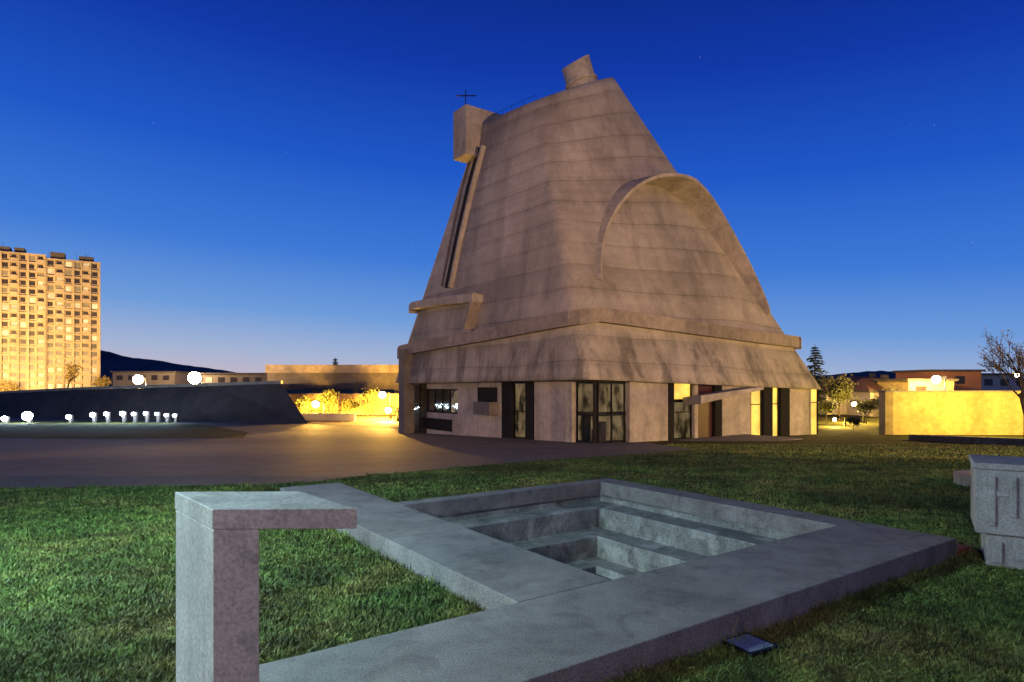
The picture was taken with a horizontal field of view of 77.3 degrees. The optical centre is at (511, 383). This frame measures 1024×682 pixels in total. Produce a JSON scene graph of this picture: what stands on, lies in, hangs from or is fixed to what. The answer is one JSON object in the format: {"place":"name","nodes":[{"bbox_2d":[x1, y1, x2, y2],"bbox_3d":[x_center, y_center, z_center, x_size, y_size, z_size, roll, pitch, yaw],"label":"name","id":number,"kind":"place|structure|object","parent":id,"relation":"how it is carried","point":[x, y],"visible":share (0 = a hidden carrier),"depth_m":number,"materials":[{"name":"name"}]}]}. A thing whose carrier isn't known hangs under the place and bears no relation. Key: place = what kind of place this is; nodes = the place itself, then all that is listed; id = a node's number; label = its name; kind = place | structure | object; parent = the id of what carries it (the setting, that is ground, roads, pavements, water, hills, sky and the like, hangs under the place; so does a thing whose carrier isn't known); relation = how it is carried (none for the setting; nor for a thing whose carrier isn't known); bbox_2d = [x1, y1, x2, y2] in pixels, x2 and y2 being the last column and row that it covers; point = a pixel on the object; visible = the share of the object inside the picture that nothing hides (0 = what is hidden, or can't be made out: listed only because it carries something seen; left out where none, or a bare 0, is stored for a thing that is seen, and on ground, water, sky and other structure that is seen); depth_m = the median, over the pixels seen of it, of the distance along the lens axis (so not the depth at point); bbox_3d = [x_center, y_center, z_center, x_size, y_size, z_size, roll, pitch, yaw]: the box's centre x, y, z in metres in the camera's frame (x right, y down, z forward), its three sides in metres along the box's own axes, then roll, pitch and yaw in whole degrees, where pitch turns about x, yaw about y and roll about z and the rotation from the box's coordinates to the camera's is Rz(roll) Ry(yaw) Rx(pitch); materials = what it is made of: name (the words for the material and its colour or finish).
{"place":"outdoors","nodes":[
{"label":"outdoors","id":0,"kind":"place"},
{"bbox_2d":[199,373,266,373],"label":"roof slab","id":1,"kind":"structure","parent":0,"point":[232,373],"depth_m":149.60,"materials":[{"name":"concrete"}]},
{"bbox_2d":[0,417,689,487],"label":"asphalt plaza","id":2,"kind":"structure","parent":0,"point":[266,453],"depth_m":27.54,"materials":[{"name":"grey asphalt"}]},
{"bbox_2d":[101,350,895,385],"bbox_3d":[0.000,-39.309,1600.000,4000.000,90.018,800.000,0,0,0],"label":"hills","id":3,"kind":"structure","parent":0,"point":[110,361],"depth_m":1448.80,"materials":[{"name":"black"}]},
{"bbox_2d":[0,389,1023,681],"bbox_3d":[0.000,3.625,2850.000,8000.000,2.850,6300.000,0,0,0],"label":"ground","id":4,"kind":"structure","parent":0,"point":[832,431],"depth_m":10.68,"materials":[{"name":"green plant"}]},
{"bbox_2d":[1,416,9,422],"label":"ground floodlight","id":5,"kind":"object","parent":4,"relation":"on","point":[5,419],"visible":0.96,"depth_m":81.99,"materials":[{"name":"metal"}]},
{"bbox_2d":[0,380,20,390],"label":"deciduous tree","id":6,"kind":"object","parent":4,"relation":"on","point":[8,386],"visible":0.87,"depth_m":183.82,"materials":[{"name":"brown plant"}]},
{"bbox_2d":[0,246,46,389],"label":"apartment tower","id":7,"kind":"structure","parent":4,"relation":"on","point":[22,318],"depth_m":208.97,"materials":[{"name":"concrete"}]},
{"bbox_2d":[2,254,43,385],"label":"windows","id":8,"kind":"structure","parent":7,"relation":"in","point":[22,257],"depth_m":209.03,"materials":[{"name":"brown glass"}]},
{"bbox_2d":[22,412,32,422],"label":"ground floodlight","id":9,"kind":"object","parent":4,"relation":"on","point":[28,416],"visible":0.97,"depth_m":81.74,"materials":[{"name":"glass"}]},
{"bbox_2d":[66,415,72,422],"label":"ground floodlight","id":10,"kind":"object","parent":4,"relation":"on","point":[70,417],"visible":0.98,"depth_m":82.22,"materials":[{"name":"metal"}]},
{"bbox_2d":[62,361,83,387],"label":"deciduous tree","id":11,"kind":"object","parent":4,"relation":"on","point":[71,373],"visible":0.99,"depth_m":189.18,"materials":[{"name":"brown plant"}]},
{"bbox_2d":[46,250,100,388],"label":"apartment tower","id":12,"kind":"structure","parent":4,"relation":"on","point":[73,311],"depth_m":216.53,"materials":[{"name":"concrete"}]},
{"bbox_2d":[48,260,97,388],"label":"windows","id":13,"kind":"structure","parent":12,"relation":"in","point":[68,280],"depth_m":217.25,"materials":[{"name":"glass"}]},
{"bbox_2d":[90,413,96,422],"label":"ground floodlight","id":14,"kind":"object","parent":4,"relation":"on","point":[94,417],"visible":0.96,"depth_m":82.30,"materials":[{"name":"metal"}]},
{"bbox_2d":[89,375,111,386],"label":"deciduous tree","id":15,"kind":"object","parent":4,"relation":"on","point":[99,381],"visible":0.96,"depth_m":189.80,"materials":[{"name":"brown plant"}]},
{"bbox_2d":[104,412,110,422],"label":"ground floodlight","id":16,"kind":"object","parent":4,"relation":"on","point":[107,414],"visible":0.96,"depth_m":82.30,"materials":[{"name":"metal"}]},
{"bbox_2d":[120,411,126,422],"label":"ground floodlight","id":17,"kind":"object","parent":4,"relation":"on","point":[123,414],"visible":0.98,"depth_m":82.30,"materials":[{"name":"metal"}]},
{"bbox_2d":[0,421,247,438],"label":"grass verge","id":18,"kind":"object","parent":4,"relation":"on","point":[78,429],"depth_m":68.31,"materials":[{"name":"green plant"}]},
{"bbox_2d":[131,412,137,422],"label":"ground floodlight","id":19,"kind":"object","parent":4,"relation":"on","point":[135,416],"visible":0.97,"depth_m":82.30,"materials":[{"name":"concrete"}]},
{"bbox_2d":[133,375,145,384],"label":"street lamp","id":20,"kind":"object","parent":4,"relation":"on","point":[138,379],"visible":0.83,"depth_m":99.56,"materials":[{"name":"white metal"}]},
{"bbox_2d":[143,411,149,422],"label":"ground floodlight","id":21,"kind":"object","parent":4,"relation":"on","point":[146,413],"visible":0.98,"depth_m":82.30,"materials":[{"name":"metal"}]},
{"bbox_2d":[113,373,192,385],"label":"walls","id":22,"kind":"structure","parent":4,"relation":"on","point":[178,378],"depth_m":160.00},
{"bbox_2d":[117,375,168,379],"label":"windows","id":23,"kind":"structure","parent":22,"relation":"attached to","point":[153,377],"depth_m":159.95,"materials":[{"name":"black glass"}]},
{"bbox_2d":[110,371,190,372],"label":"roof slab","id":24,"kind":"structure","parent":22,"relation":"on","point":[149,372],"depth_m":159.60,"materials":[{"name":"concrete"}]},
{"bbox_2d":[0,381,307,423],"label":"stadium embankment","id":25,"kind":"structure","parent":4,"relation":"on","point":[266,401],"depth_m":91.25,"materials":[{"name":"concrete"}]},
{"bbox_2d":[155,412,160,422],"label":"ground floodlight","id":26,"kind":"object","parent":4,"relation":"on","point":[157,414],"visible":0.96,"depth_m":82.30,"materials":[{"name":"metal"}]},
{"bbox_2d":[164,413,169,422],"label":"ground floodlight","id":27,"kind":"object","parent":4,"relation":"on","point":[167,415],"visible":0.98,"depth_m":82.30,"materials":[{"name":"concrete"}]},
{"bbox_2d":[173,414,178,422],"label":"ground floodlight","id":28,"kind":"object","parent":4,"relation":"on","point":[175,416],"visible":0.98,"depth_m":82.30,"materials":[{"name":"concrete"}]},
{"bbox_2d":[188,372,202,383],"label":"street lamp","id":29,"kind":"object","parent":4,"relation":"on","point":[194,377],"visible":0.87,"depth_m":99.39,"materials":[{"name":"white glass"}]},
{"bbox_2d":[201,374,285,389],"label":"walls","id":30,"kind":"structure","parent":4,"relation":"on","point":[238,376],"depth_m":150.00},
{"bbox_2d":[206,377,211,381],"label":"windows lit","id":31,"kind":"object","parent":30,"relation":"attached to","point":[208,379],"visible":0.5,"depth_m":149.95,"materials":[{"name":"yellow glass"}]},
{"bbox_2d":[218,377,261,381],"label":"windows","id":32,"kind":"structure","parent":30,"relation":"attached to","point":[233,379],"depth_m":149.95,"materials":[{"name":"black glass"}]},
{"bbox_2d":[295,395,313,412],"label":"deciduous tree","id":33,"kind":"object","parent":4,"relation":"on","point":[305,402],"visible":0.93,"depth_m":95.54,"materials":[{"name":"green plant"}]},
{"bbox_2d":[301,413,355,420],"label":"ramp wall","id":34,"kind":"structure","parent":4,"relation":"on","point":[331,416],"depth_m":86.89,"materials":[{"name":"beige concrete"}]},
{"bbox_2d":[318,389,338,412],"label":"deciduous tree","id":35,"kind":"object","parent":4,"relation":"on","point":[326,397],"visible":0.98,"depth_m":97.42,"materials":[{"name":"green plant"}]},
{"bbox_2d":[265,365,398,392],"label":"stadium canopy","id":36,"kind":"object","parent":4,"relation":"on","point":[315,378],"visible":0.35,"depth_m":112.00,"materials":[{"name":"concrete"}]},
{"bbox_2d":[330,358,343,392],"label":"conifer tree","id":37,"kind":"object","parent":4,"relation":"on","point":[335,362],"visible":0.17,"depth_m":149.80,"materials":[{"name":"green plant"}]},
{"bbox_2d":[289,395,398,413],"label":"wall","id":38,"kind":"structure","parent":4,"relation":"on","point":[377,407],"depth_m":104.00,"materials":[{"name":"beige concrete"}]},
{"bbox_2d":[288,393,398,394],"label":"coping","id":39,"kind":"object","parent":38,"relation":"on","point":[337,393],"visible":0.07,"depth_m":104.01,"materials":[{"name":"concrete"}]},
{"bbox_2d":[340,398,361,411],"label":"deciduous tree","id":40,"kind":"object","parent":4,"relation":"on","point":[348,404],"visible":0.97,"depth_m":98.67,"materials":[{"name":"green plant"}]},
{"bbox_2d":[308,414,398,427],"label":"gravel yard","id":41,"kind":"structure","parent":4,"relation":"on","point":[382,420],"depth_m":82.57,"materials":[{"name":"beige gravel"}]},
{"bbox_2d":[312,400,324,412],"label":"street lamp","id":42,"kind":"object","parent":41,"relation":"on","point":[315,403],"visible":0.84,"depth_m":91.80,"materials":[{"name":"white metal"}]},
{"bbox_2d":[309,410,373,420],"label":"yard fence","id":43,"kind":"object","parent":41,"relation":"on","point":[361,418],"visible":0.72,"depth_m":87.02,"materials":[{"name":"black metal"}]},
{"bbox_2d":[379,391,391,418],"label":"street lamp","id":44,"kind":"object","parent":41,"relation":"on","point":[382,394],"visible":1,"depth_m":91.80,"materials":[{"name":"white metal"}]},
{"bbox_2d":[385,406,398,421],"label":"street lamp","id":45,"kind":"object","parent":41,"relation":"on","point":[388,409],"visible":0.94,"depth_m":83.85,"materials":[{"name":"white metal"}]},
{"bbox_2d":[361,386,379,416],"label":"deciduous tree","id":46,"kind":"object","parent":4,"relation":"on","point":[369,396],"visible":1,"depth_m":95.77,"materials":[{"name":"green plant"}]},
{"bbox_2d":[394,54,821,443],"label":"concrete church","id":47,"kind":"structure","parent":4,"relation":"on","point":[593,278],"depth_m":52.25,"materials":[{"name":"grey concrete"}]},
{"bbox_2d":[414,383,427,432],"bbox_3d":[-9.185,2.675,63.876,0.020,5.650,3.161,0,0,-36],"label":"end window pane","id":48,"kind":"structure","parent":47,"relation":"in","point":[423,386],"depth_m":63.77,"materials":[{"name":"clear glass"}]},
{"bbox_2d":[416,383,427,432],"bbox_3d":[-9.177,2.675,63.882,0.120,5.650,3.161,0,0,-36],"label":"end window frame","id":49,"kind":"structure","parent":47,"relation":"in","point":[419,405],"depth_m":63.84,"materials":[{"name":"black metal"}]},
{"bbox_2d":[428,389,456,413],"bbox_3d":[-6.519,1.625,60.224,0.120,2.250,5.697,0,0,-36],"label":"office window frame","id":50,"kind":"structure","parent":47,"relation":"in","point":[428,389],"depth_m":60.17,"materials":[{"name":"black metal"}]},
{"bbox_2d":[428,390,456,412],"bbox_3d":[-6.527,1.625,60.218,0.020,2.250,5.697,0,0,-36],"label":"office window pane","id":51,"kind":"structure","parent":47,"relation":"in","point":[434,396],"depth_m":60.06,"materials":[{"name":"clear glass"}]},
{"bbox_2d":[478,387,496,401],"bbox_3d":[-2.067,1.350,53.816,0.050,2.100,2.957,0,0,-36],"label":"window","id":52,"kind":"structure","parent":47,"relation":"in","point":[485,394],"depth_m":53.76,"materials":[{"name":"black glass"}]},
{"bbox_2d":[513,382,525,438],"bbox_3d":[0.626,2.675,50.390,0.120,5.650,1.682,0,0,-36],"label":"stair window frame","id":53,"kind":"structure","parent":47,"relation":"in","point":[513,382],"depth_m":50.30,"materials":[{"name":"black metal"}]},
{"bbox_2d":[514,383,524,438],"bbox_3d":[0.618,2.675,50.384,0.020,5.650,1.682,0,0,-36],"label":"stair window pane","id":54,"kind":"structure","parent":47,"relation":"in","point":[519,388],"depth_m":50.41,"materials":[{"name":"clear glass"}]},
{"bbox_2d":[674,383,689,398],"bbox_3d":[12.920,0.575,48.924,2.138,1.450,0.020,0,0,-36],"label":"lobby window pane","id":55,"kind":"structure","parent":47,"relation":"in","point":[680,390],"depth_m":48.94,"materials":[{"name":"yellow glass"}]},
{"bbox_2d":[674,384,691,400],"bbox_3d":[12.984,0.575,48.835,2.138,1.450,0.120,0,0,-36],"label":"lobby window frame","id":56,"kind":"structure","parent":47,"relation":"in","point":[690,384],"depth_m":49.40,"materials":[{"name":"black metal"}]},
{"bbox_2d":[698,384,711,437],"bbox_3d":[15.080,2.675,50.593,2.175,5.650,0.100,0,0,-36],"label":"entrance door","id":57,"kind":"structure","parent":47,"relation":"in","point":[705,409],"depth_m":50.64,"materials":[{"name":"brown wood"}]},
{"bbox_2d":[259,478,956,681],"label":"sunken concrete basin","id":58,"kind":"object","parent":4,"relation":"on","point":[599,580],"visible":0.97,"depth_m":6.75,"materials":[{"name":"grey concrete"}]},
{"bbox_2d":[175,491,356,681],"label":"concrete lectern post","id":59,"kind":"object","parent":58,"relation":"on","point":[217,586],"visible":1,"depth_m":3.02,"materials":[{"name":"grey concrete"}]},
{"bbox_2d":[722,632,779,659],"bbox_3d":[1.973,2.186,5.323,0.340,0.068,0.340,0,0,-29],"label":"ground inset lamp","id":60,"kind":"object","parent":4,"relation":"on","point":[756,650],"visible":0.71,"depth_m":5.27,"materials":[{"name":"grey"}]},
{"bbox_2d":[806,346,835,414],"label":"conifer tree","id":61,"kind":"object","parent":4,"relation":"on","point":[816,367],"visible":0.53,"depth_m":91.56,"materials":[{"name":"green plant"}]},
{"bbox_2d":[818,397,839,423],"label":"deciduous tree","id":62,"kind":"object","parent":4,"relation":"on","point":[827,407],"visible":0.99,"depth_m":80.01,"materials":[{"name":"green plant"}]},
{"bbox_2d":[818,394,846,413],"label":"walls","id":63,"kind":"structure","parent":4,"relation":"on","point":[843,409],"depth_m":105.00,"materials":[{"name":"beige paint"}]},
{"bbox_2d":[830,416,845,426],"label":"street lamp","id":64,"kind":"object","parent":4,"relation":"on","point":[844,422],"visible":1,"depth_m":74.88,"materials":[{"name":"white metal"}]},
{"bbox_2d":[821,374,857,419],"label":"deciduous tree","id":65,"kind":"object","parent":4,"relation":"on","point":[843,393],"visible":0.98,"depth_m":87.70,"materials":[{"name":"green plant"}]},
{"bbox_2d":[844,415,863,429],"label":"shrub","id":66,"kind":"object","parent":4,"relation":"on","point":[855,421],"visible":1,"depth_m":69.75,"materials":[{"name":"green plant"}]},
{"bbox_2d":[850,400,864,422],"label":"street lamp","id":67,"kind":"object","parent":4,"relation":"on","point":[853,404],"visible":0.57,"depth_m":81.86,"materials":[{"name":"white metal"}]},
{"bbox_2d":[847,392,878,416],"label":"walls","id":68,"kind":"structure","parent":4,"relation":"on","point":[862,396],"depth_m":100.64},
{"bbox_2d":[850,390,877,391],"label":"roof slab","id":69,"kind":"structure","parent":68,"relation":"on","point":[865,390],"depth_m":98.63,"materials":[{"name":"concrete"}]},
{"bbox_2d":[852,396,878,423],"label":"deciduous tree","id":70,"kind":"object","parent":4,"relation":"on","point":[864,407],"visible":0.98,"depth_m":79.31,"materials":[{"name":"green plant"}]},
{"bbox_2d":[877,381,953,389],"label":"walls","id":71,"kind":"structure","parent":4,"relation":"on","point":[909,385],"depth_m":92.00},
{"bbox_2d":[873,379,958,380],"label":"roof slab","id":72,"kind":"structure","parent":71,"relation":"on","point":[913,380],"depth_m":91.60,"materials":[{"name":"concrete"}]},
{"bbox_2d":[916,386,925,389],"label":"windows","id":73,"kind":"structure","parent":71,"relation":"attached to","point":[920,387],"depth_m":91.95,"materials":[{"name":"orange glass"}]},
{"bbox_2d":[936,386,946,389],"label":"windows lit","id":74,"kind":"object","parent":71,"relation":"attached to","point":[939,387],"visible":0.36,"depth_m":91.95,"materials":[{"name":"yellow glass"}]},
{"bbox_2d":[896,372,980,390],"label":"walls","id":75,"kind":"structure","parent":4,"relation":"on","point":[972,381],"depth_m":100.00,"materials":[{"name":"brown paint"}]},
{"bbox_2d":[892,369,985,372],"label":"roof slab","id":76,"kind":"structure","parent":75,"relation":"on","point":[949,370],"depth_m":99.60,"materials":[{"name":"concrete"}]},
{"bbox_2d":[955,376,964,383],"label":"windows","id":77,"kind":"structure","parent":75,"relation":"attached to","point":[961,379],"depth_m":99.95,"materials":[{"name":"black glass"}]},
{"bbox_2d":[931,375,945,389],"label":"street lamp","id":78,"kind":"object","parent":4,"relation":"on","point":[936,379],"visible":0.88,"depth_m":87.80,"materials":[{"name":"white metal"}]},
{"bbox_2d":[879,392,1023,434],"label":"wall","id":79,"kind":"structure","parent":4,"relation":"on","point":[952,413],"depth_m":58.75,"materials":[{"name":"beige concrete"}]},
{"bbox_2d":[878,390,1020,391],"bbox_3d":[56.870,0.719,58.237,45.276,0.157,1.530,0,0,4],"label":"coping","id":80,"kind":"object","parent":79,"relation":"on","point":[938,391],"visible":0.91,"depth_m":58.92,"materials":[{"name":"concrete"}]},
{"bbox_2d":[953,470,970,486],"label":"round stone kerb","id":81,"kind":"structure","parent":4,"relation":"on","point":[962,477],"depth_m":14.27,"materials":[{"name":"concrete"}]},
{"bbox_2d":[957,544,969,554],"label":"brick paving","id":82,"kind":"structure","parent":4,"relation":"on","point":[960,547],"depth_m":8.29,"materials":[{"name":"red brick"}]},
{"bbox_2d":[909,436,1023,445],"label":"wall","id":83,"kind":"structure","parent":4,"relation":"on","point":[973,440],"depth_m":43.67,"materials":[{"name":"concrete"}]},
{"bbox_2d":[908,434,1023,439],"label":"coping","id":84,"kind":"object","parent":83,"relation":"on","point":[968,437],"visible":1,"depth_m":43.90,"materials":[{"name":"concrete"}]},
{"bbox_2d":[969,454,1023,569],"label":"concrete relief block","id":85,"kind":"structure","parent":4,"relation":"on","point":[997,500],"depth_m":7.62,"materials":[{"name":"grey concrete"}]},
{"bbox_2d":[977,328,1023,431],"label":"bare tree","id":86,"kind":"object","parent":4,"relation":"on","point":[1019,362],"visible":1,"depth_m":40.71,"materials":[{"name":"brown plant"}]},
{"bbox_2d":[981,375,1023,390],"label":"walls","id":87,"kind":"structure","parent":4,"relation":"on","point":[996,386],"depth_m":115.00,"materials":[{"name":"paint"}]},
{"bbox_2d":[981,373,1023,374],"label":"roof slab","id":88,"kind":"structure","parent":87,"relation":"on","point":[995,373],"depth_m":114.60,"materials":[{"name":"concrete"}]},
{"bbox_2d":[984,379,1023,385],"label":"windows","id":89,"kind":"structure","parent":87,"relation":"attached to","point":[988,382],"depth_m":114.95,"materials":[{"name":"black glass"}]},
{"bbox_2d":[0,0,1023,375],"label":"sky","id":90,"kind":"structure","parent":0,"point":[252,185],"materials":[{"name":"blue"}]},
{"bbox_2d":[847,376,878,381],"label":"pitched roof","id":91,"kind":"structure","parent":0,"point":[854,378],"depth_m":123.98,"materials":[{"name":"tile"}]},
{"bbox_2d":[869,373,875,377],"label":"chimney","id":92,"kind":"object","parent":91,"relation":"on","point":[872,375],"visible":0.57,"depth_m":123.50,"materials":[{"name":"brick"}]},
{"bbox_2d":[848,378,885,389],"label":"pitched roof","id":93,"kind":"structure","parent":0,"point":[866,384],"depth_m":100.29,"materials":[{"name":"tile"}]},
{"bbox_2d":[881,375,888,378],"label":"chimney","id":94,"kind":"object","parent":93,"relation":"on","point":[884,376],"visible":0.36,"depth_m":101.00,"materials":[{"name":"brick"}]},
{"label":"roof slab","id":95,"kind":"object","parent":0,"visible":0},
{"bbox_2d":[818,379,851,391],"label":"pitched roof","id":96,"kind":"structure","parent":95,"relation":"on","point":[823,381],"depth_m":107.57,"materials":[{"name":"tile"}]}
]}

